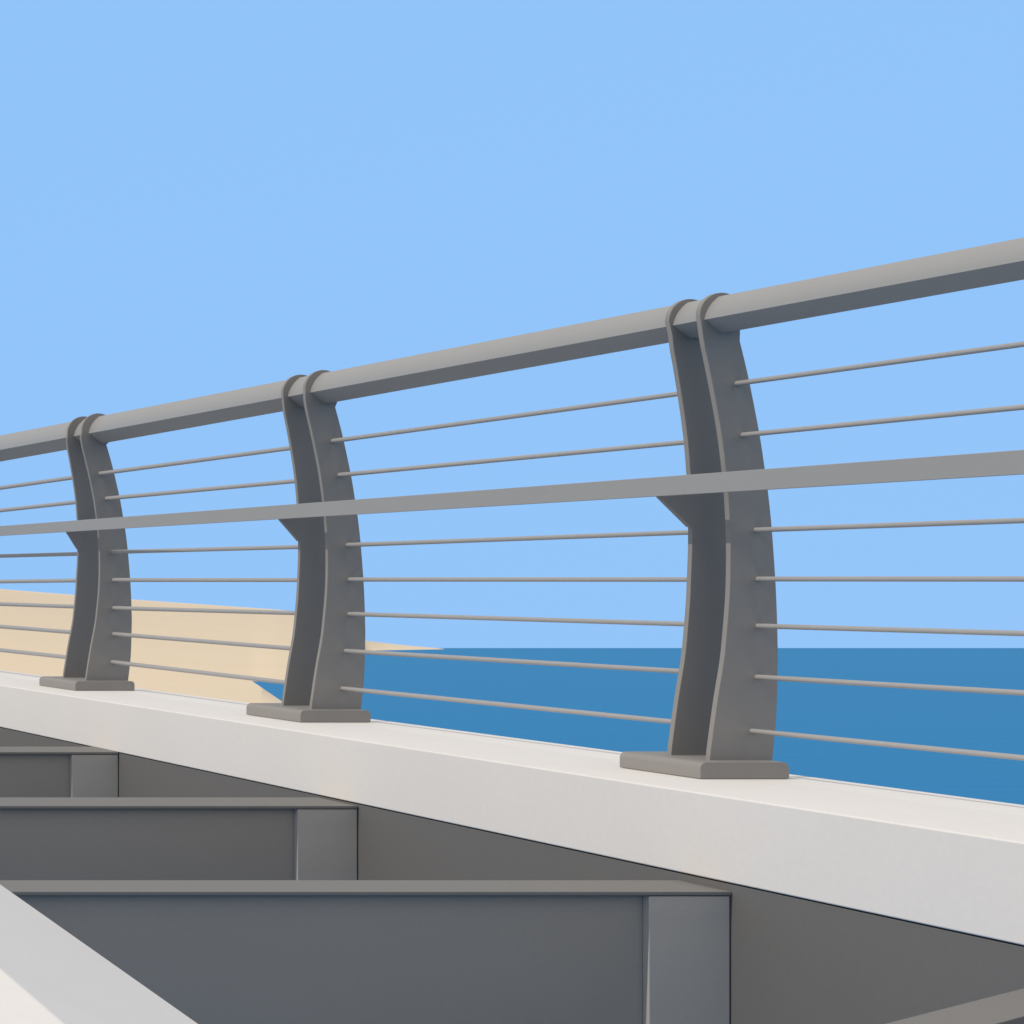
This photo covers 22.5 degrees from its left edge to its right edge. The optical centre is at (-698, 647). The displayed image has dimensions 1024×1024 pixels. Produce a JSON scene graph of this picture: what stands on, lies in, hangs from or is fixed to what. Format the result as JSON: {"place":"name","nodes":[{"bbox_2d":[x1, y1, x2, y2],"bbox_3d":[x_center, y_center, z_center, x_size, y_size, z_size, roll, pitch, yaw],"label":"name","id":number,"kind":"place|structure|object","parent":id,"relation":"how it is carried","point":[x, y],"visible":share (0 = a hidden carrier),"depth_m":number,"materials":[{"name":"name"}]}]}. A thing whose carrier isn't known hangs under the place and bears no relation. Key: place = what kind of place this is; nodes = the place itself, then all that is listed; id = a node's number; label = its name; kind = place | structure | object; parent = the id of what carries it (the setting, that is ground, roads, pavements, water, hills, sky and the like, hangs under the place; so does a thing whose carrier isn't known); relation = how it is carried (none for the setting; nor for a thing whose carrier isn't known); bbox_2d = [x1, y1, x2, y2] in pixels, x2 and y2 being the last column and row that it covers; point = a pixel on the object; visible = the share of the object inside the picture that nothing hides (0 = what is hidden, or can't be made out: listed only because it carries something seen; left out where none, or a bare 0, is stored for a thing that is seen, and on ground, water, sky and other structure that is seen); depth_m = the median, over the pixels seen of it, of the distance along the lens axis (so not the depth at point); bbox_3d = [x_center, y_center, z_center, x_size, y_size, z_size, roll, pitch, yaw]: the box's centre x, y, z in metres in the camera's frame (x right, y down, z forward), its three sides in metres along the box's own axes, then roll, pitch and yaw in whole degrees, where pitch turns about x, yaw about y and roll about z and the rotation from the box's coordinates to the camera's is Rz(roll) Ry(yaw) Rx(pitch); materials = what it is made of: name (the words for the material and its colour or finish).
{"place":"outdoors","nodes":[
{"label":"outdoors","id":0,"kind":"place"},
{"bbox_2d":[0,589,440,702],"bbox_3d":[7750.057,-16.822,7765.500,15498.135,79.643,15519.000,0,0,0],"label":"sand shore","id":1,"kind":"structure","parent":0,"point":[269,629],"depth_m":408.70,"materials":[{"name":"beige sand"}]},
{"bbox_2d":[0,727,1023,1023],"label":"girder","id":2,"kind":"object","parent":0,"point":[798,961],"visible":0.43,"depth_m":3.74,"materials":[{"name":"metal"}]},
{"bbox_2d":[0,747,118,796],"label":"cross beam","id":3,"kind":"structure","parent":2,"relation":"attached to","point":[58,771],"depth_m":6.72,"materials":[{"name":"metal"}]},
{"bbox_2d":[0,797,357,879],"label":"cross beam","id":4,"kind":"structure","parent":2,"relation":"attached to","point":[178,838],"depth_m":5.20,"materials":[{"name":"metal"}]},
{"bbox_2d":[0,880,730,1023],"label":"cross beam","id":5,"kind":"structure","parent":2,"relation":"attached to","point":[427,951],"depth_m":3.85,"materials":[{"name":"metal"}]},
{"bbox_2d":[0,885,196,1023],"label":"kerb","id":6,"kind":"structure","parent":5,"relation":"on","point":[51,972],"depth_m":1.99,"materials":[{"name":"white concrete"}]},
{"bbox_2d":[0,670,1023,944],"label":"edge beam","id":7,"kind":"structure","parent":2,"relation":"on","point":[946,862],"depth_m":4.18,"materials":[{"name":"white concrete"}]},
{"bbox_2d":[39,413,134,690],"bbox_3d":[3.315,-0.402,7.616,0.252,1.156,0.364,0,0,0],"label":"railing post","id":8,"kind":"object","parent":7,"relation":"on","point":[95,646],"visible":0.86,"depth_m":7.47,"materials":[{"name":"grey metal"}]},
{"bbox_2d":[0,648,65,658],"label":"cable","id":9,"kind":"object","parent":8,"relation":"attached to","point":[32,653],"visible":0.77,"depth_m":8.27,"materials":[{"name":"metal"}]},
{"bbox_2d":[0,625,69,633],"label":"cable","id":10,"kind":"object","parent":8,"relation":"attached to","point":[35,629],"visible":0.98,"depth_m":8.26,"materials":[{"name":"metal"}]},
{"bbox_2d":[0,476,71,489],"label":"cable","id":11,"kind":"object","parent":8,"relation":"attached to","point":[45,481],"visible":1,"depth_m":8.11,"materials":[{"name":"metal"}]},
{"bbox_2d":[0,602,73,608],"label":"cable","id":12,"kind":"object","parent":8,"relation":"attached to","point":[37,605],"visible":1,"depth_m":8.24,"materials":[{"name":"metal"}]},
{"bbox_2d":[0,500,74,511],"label":"cable","id":13,"kind":"object","parent":8,"relation":"attached to","point":[37,506],"visible":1,"depth_m":8.16,"materials":[{"name":"metal"}]},
{"bbox_2d":[0,579,75,582],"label":"cable","id":14,"kind":"object","parent":8,"relation":"attached to","point":[38,581],"visible":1,"depth_m":8.22,"materials":[{"name":"metal"}]},
{"bbox_2d":[0,552,76,557],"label":"cable","id":15,"kind":"object","parent":8,"relation":"attached to","point":[38,554],"visible":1,"depth_m":8.20,"materials":[{"name":"metal"}]},
{"bbox_2d":[98,446,289,474],"bbox_3d":[3.327,-0.699,6.731,0.017,0.067,1.490,0,0,-1],"label":"cable","id":16,"kind":"object","parent":8,"relation":"attached to","point":[211,458],"visible":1,"depth_m":6.69,"materials":[{"name":"metal"}]},
{"bbox_2d":[111,660,284,683],"bbox_3d":[3.366,0.091,6.744,0.017,0.083,1.464,0,0,0],"label":"cable","id":17,"kind":"object","parent":8,"relation":"attached to","point":[210,673],"visible":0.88,"depth_m":6.75,"materials":[{"name":"metal"}]},
{"bbox_2d":[105,479,294,499],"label":"cable","id":18,"kind":"object","parent":8,"relation":"attached to","point":[224,487],"visible":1,"depth_m":6.70,"materials":[{"name":"metal"}]},
{"bbox_2d":[112,632,289,649],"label":"cable","id":19,"kind":"object","parent":8,"relation":"attached to","point":[217,642],"visible":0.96,"depth_m":6.74,"materials":[{"name":"metal"}]},
{"bbox_2d":[112,606,294,614],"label":"cable","id":20,"kind":"object","parent":8,"relation":"attached to","point":[236,611],"visible":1,"depth_m":6.74,"materials":[{"name":"metal"}]},
{"bbox_2d":[112,578,296,581],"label":"cable","id":21,"kind":"object","parent":8,"relation":"attached to","point":[204,579],"visible":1,"depth_m":6.74,"materials":[{"name":"metal"}]},
{"bbox_2d":[246,370,370,721],"bbox_3d":[3.330,-0.334,5.967,0.233,1.147,0.333,0,0,0],"label":"railing post","id":22,"kind":"object","parent":7,"relation":"on","point":[323,668],"visible":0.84,"depth_m":5.84,"materials":[{"name":"grey metal"}]},
{"bbox_2d":[110,545,297,553],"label":"cable","id":23,"kind":"object","parent":22,"relation":"attached to","point":[238,548],"visible":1,"depth_m":6.72,"materials":[{"name":"metal"}]},
{"bbox_2d":[331,392,676,442],"bbox_3d":[3.345,-0.645,5.077,0.014,0.068,1.529,0,0,0],"label":"cable","id":24,"kind":"object","parent":22,"relation":"attached to","point":[524,414],"visible":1,"depth_m":4.99,"materials":[{"name":"metal"}]},
{"bbox_2d":[340,686,670,723],"bbox_3d":[3.379,0.158,5.086,0.014,0.068,1.512,0,0,-1],"label":"cable","id":25,"kind":"object","parent":22,"relation":"attached to","point":[523,706],"visible":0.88,"depth_m":5.03,"materials":[{"name":"metal"}]},
{"bbox_2d":[337,440,683,476],"bbox_3d":[3.363,-0.530,5.080,0.015,0.076,1.525,0,0,0],"label":"cable","id":26,"kind":"object","parent":22,"relation":"attached to","point":[532,456],"visible":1,"depth_m":4.99,"materials":[{"name":"metal"}]},
{"bbox_2d":[344,649,678,673],"bbox_3d":[3.391,0.035,5.086,0.014,0.064,1.512,0,0,-1],"label":"cable","id":27,"kind":"object","parent":22,"relation":"attached to","point":[532,662],"visible":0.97,"depth_m":5.03,"materials":[{"name":"metal"}]},
{"bbox_2d":[347,612,683,625],"bbox_3d":[3.397,-0.084,5.086,0.014,0.068,1.512,0,0,0],"label":"cable","id":28,"kind":"object","parent":22,"relation":"attached to","point":[539,619],"visible":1,"depth_m":5.01,"materials":[{"name":"metal"}]},
{"bbox_2d":[348,577,686,581],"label":"cable","id":29,"kind":"object","parent":22,"relation":"attached to","point":[517,579],"visible":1,"depth_m":5.03,"materials":[{"name":"metal"}]},
{"bbox_2d":[620,293,788,778],"bbox_3d":[3.340,-0.266,4.295,0.212,1.138,0.256,0,0,0],"label":"railing post","id":30,"kind":"object","parent":7,"relation":"on","point":[725,701],"visible":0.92,"depth_m":4.21,"materials":[{"name":"grey metal"}]},
{"bbox_2d":[0,237,1023,461],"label":"handrail","id":31,"kind":"object","parent":30,"relation":"attached to","point":[964,269],"visible":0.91,"depth_m":4.65,"materials":[{"name":"grey metal"}]},
{"bbox_2d":[0,450,1023,535],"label":"rail","id":32,"kind":"object","parent":30,"relation":"attached to","point":[1000,463],"visible":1,"depth_m":4.42,"materials":[{"name":"grey metal"}]},
{"bbox_2d":[346,530,687,546],"bbox_3d":[3.392,-0.308,5.084,0.014,0.067,1.516,0,0,0],"label":"cable","id":33,"kind":"object","parent":30,"relation":"attached to","point":[542,537],"visible":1,"depth_m":5.00,"materials":[{"name":"metal"}]},
{"bbox_2d":[734,341,1023,385],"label":"cable","id":34,"kind":"object","parent":30,"relation":"attached to","point":[889,362],"visible":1,"depth_m":3.81,"materials":[{"name":"metal"}]},
{"bbox_2d":[741,404,1023,436],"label":"cable","id":35,"kind":"object","parent":30,"relation":"attached to","point":[893,420],"visible":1,"depth_m":3.82,"materials":[{"name":"metal"}]},
{"bbox_2d":[750,729,1023,760],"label":"cable","id":36,"kind":"object","parent":30,"relation":"attached to","point":[897,745],"visible":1,"depth_m":3.83,"materials":[{"name":"metal"}]},
{"bbox_2d":[754,518,1023,531],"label":"cable","id":37,"kind":"object","parent":30,"relation":"attached to","point":[898,524],"visible":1,"depth_m":3.84,"materials":[{"name":"metal"}]},
{"bbox_2d":[755,675,1023,695],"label":"cable","id":38,"kind":"object","parent":30,"relation":"attached to","point":[899,685],"visible":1,"depth_m":3.84,"materials":[{"name":"metal"}]},
{"bbox_2d":[756,576,1023,581],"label":"cable","id":39,"kind":"object","parent":30,"relation":"attached to","point":[906,578],"visible":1,"depth_m":3.84,"materials":[{"name":"metal"}]},
{"bbox_2d":[756,624,1023,635],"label":"cable","id":40,"kind":"object","parent":30,"relation":"attached to","point":[900,630],"visible":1,"depth_m":3.84,"materials":[{"name":"metal"}]},
{"bbox_2d":[886,988,1023,1023],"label":"diagonal brace","id":41,"kind":"object","parent":2,"relation":"attached to","point":[1006,1008],"depth_m":2.89,"materials":[{"name":"paint"}]},
{"bbox_2d":[0,0,1023,647],"label":"sky","id":42,"kind":"structure","parent":0,"point":[198,198],"materials":[{"name":"blue"}]},
{"bbox_2d":[253,648,1023,804],"bbox_3d":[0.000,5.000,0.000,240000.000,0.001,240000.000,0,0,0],"label":"sea","id":43,"kind":"structure","parent":0,"point":[974,721],"depth_m":159.28,"materials":[{"name":"liquid"}]}
]}

